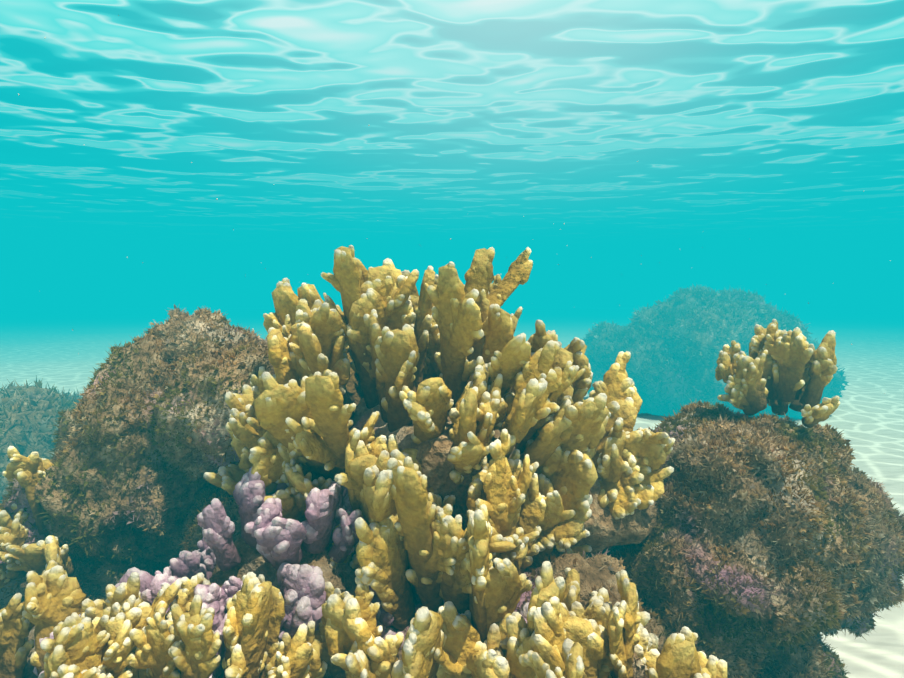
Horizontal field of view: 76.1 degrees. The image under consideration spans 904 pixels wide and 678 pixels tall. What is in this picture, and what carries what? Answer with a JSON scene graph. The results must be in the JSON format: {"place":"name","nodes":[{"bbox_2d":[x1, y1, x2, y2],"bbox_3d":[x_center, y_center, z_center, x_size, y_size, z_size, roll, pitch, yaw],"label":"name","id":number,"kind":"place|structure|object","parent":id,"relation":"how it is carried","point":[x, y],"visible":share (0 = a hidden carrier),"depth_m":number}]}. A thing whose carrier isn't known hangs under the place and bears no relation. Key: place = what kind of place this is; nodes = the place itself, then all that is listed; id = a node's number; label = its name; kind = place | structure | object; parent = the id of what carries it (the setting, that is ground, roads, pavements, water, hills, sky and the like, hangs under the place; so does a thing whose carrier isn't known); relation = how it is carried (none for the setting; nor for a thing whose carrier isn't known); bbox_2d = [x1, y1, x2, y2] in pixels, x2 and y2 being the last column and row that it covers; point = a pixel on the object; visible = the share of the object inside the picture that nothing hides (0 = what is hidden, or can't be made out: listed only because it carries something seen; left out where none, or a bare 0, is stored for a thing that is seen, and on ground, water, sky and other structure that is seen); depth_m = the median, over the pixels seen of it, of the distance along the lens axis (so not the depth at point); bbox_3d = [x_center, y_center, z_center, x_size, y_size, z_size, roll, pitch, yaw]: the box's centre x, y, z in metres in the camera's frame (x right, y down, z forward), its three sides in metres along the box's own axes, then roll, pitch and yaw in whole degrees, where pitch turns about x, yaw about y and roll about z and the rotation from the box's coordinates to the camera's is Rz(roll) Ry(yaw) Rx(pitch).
{"place":"outdoors","nodes":[
{"label":"outdoors","id":0,"kind":"place"},
{"bbox_2d":[0,0,903,297],"bbox_3d":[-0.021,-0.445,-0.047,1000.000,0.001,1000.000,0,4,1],"label":"water surface","id":1,"kind":"object","parent":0,"point":[592,148],"depth_m":1.68},
{"bbox_2d":[0,300,903,677],"bbox_3d":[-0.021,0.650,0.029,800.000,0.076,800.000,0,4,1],"label":"sandy seabed","id":2,"kind":"structure","parent":0,"point":[40,338],"depth_m":8.28},
{"bbox_2d":[0,588,37,677],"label":"ledge rock","id":3,"kind":"object","parent":2,"relation":"on","point":[29,668],"visible":0.02,"depth_m":0.63},
{"bbox_2d":[0,446,74,588],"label":"fire coral","id":4,"kind":"object","parent":3,"relation":"on","point":[19,557],"visible":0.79,"depth_m":0.72},
{"bbox_2d":[0,589,106,677],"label":"algae rock","id":5,"kind":"object","parent":3,"relation":"on","point":[22,600],"depth_m":0.73},
{"bbox_2d":[0,560,181,677],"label":"coral","id":6,"kind":"object","parent":3,"relation":"on","point":[55,598],"visible":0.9,"depth_m":0.55},
{"bbox_2d":[33,566,226,677],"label":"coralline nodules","id":7,"kind":"object","parent":3,"relation":"on","point":[150,586],"visible":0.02,"depth_m":0.61},
{"bbox_2d":[44,572,327,677],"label":"fire coral","id":8,"kind":"object","parent":3,"relation":"on","point":[182,637],"visible":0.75,"depth_m":0.52},
{"bbox_2d":[0,375,83,502],"bbox_3d":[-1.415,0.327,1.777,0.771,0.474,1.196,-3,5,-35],"label":"algae rock","id":9,"kind":"object","parent":2,"relation":"on","point":[62,399],"visible":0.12,"depth_m":1.49},
{"bbox_2d":[0,304,274,602],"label":"algae rock","id":10,"kind":"object","parent":2,"relation":"on","point":[58,462],"visible":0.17,"depth_m":0.78},
{"bbox_2d":[412,516,665,677],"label":"rock base","id":11,"kind":"object","parent":2,"relation":"on","point":[596,577],"depth_m":0.61},
{"bbox_2d":[170,467,393,642],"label":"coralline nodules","id":12,"kind":"object","parent":11,"relation":"on","point":[272,536],"visible":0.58,"depth_m":0.60},
{"bbox_2d":[208,398,658,677],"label":"rock","id":13,"kind":"object","parent":11,"relation":"on","point":[605,528],"visible":0.19,"depth_m":0.64},
{"bbox_2d":[203,245,674,562],"bbox_3d":[-0.021,0.062,0.785,0.579,0.360,0.480,0,4,1],"label":"fire coral","id":14,"kind":"object","parent":13,"relation":"on","point":[395,346],"visible":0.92,"depth_m":0.66},
{"bbox_2d":[383,600,528,649],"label":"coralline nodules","id":15,"kind":"object","parent":11,"relation":"on","point":[523,612],"visible":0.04,"depth_m":0.58},
{"bbox_2d":[314,429,657,677],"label":"fire coral","id":16,"kind":"object","parent":11,"relation":"on","point":[428,548],"visible":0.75,"depth_m":0.56},
{"bbox_2d":[416,521,670,677],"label":"algae rock","id":17,"kind":"object","parent":11,"relation":"on","point":[552,558],"visible":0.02,"depth_m":0.63},
{"bbox_2d":[431,568,726,677],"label":"fire coral","id":18,"kind":"object","parent":11,"relation":"on","point":[571,637],"visible":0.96,"depth_m":0.51},
{"bbox_2d":[585,290,845,417],"bbox_3d":[1.515,0.138,3.397,1.448,0.867,1.096,0,4,1],"label":"distant rock","id":19,"kind":"object","parent":2,"relation":"on","point":[703,374],"visible":0.33,"depth_m":3.07},
{"bbox_2d":[581,283,848,419],"bbox_3d":[1.500,0.069,3.405,1.493,0.787,1.154,0,4,1],"label":"algae","id":20,"kind":"object","parent":19,"relation":"on","point":[723,306],"visible":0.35,"depth_m":3.11},
{"bbox_2d":[609,400,903,677],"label":"algae rock","id":21,"kind":"object","parent":2,"relation":"on","point":[839,606],"visible":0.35,"depth_m":0.69},
{"bbox_2d":[614,405,903,677],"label":"algae","id":22,"kind":"object","parent":2,"relation":"on","point":[744,601],"visible":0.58,"depth_m":0.69},
{"bbox_2d":[715,319,839,427],"bbox_3d":[0.470,0.044,0.824,0.160,0.145,0.160,4,5,42],"label":"fire coral","id":23,"kind":"object","parent":22,"relation":"on","point":[777,370],"visible":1,"depth_m":0.80},
{"bbox_2d":[18,15,890,406],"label":"suspended particles","id":24,"kind":"object","parent":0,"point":[450,239],"visible":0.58,"depth_m":1.56}
]}

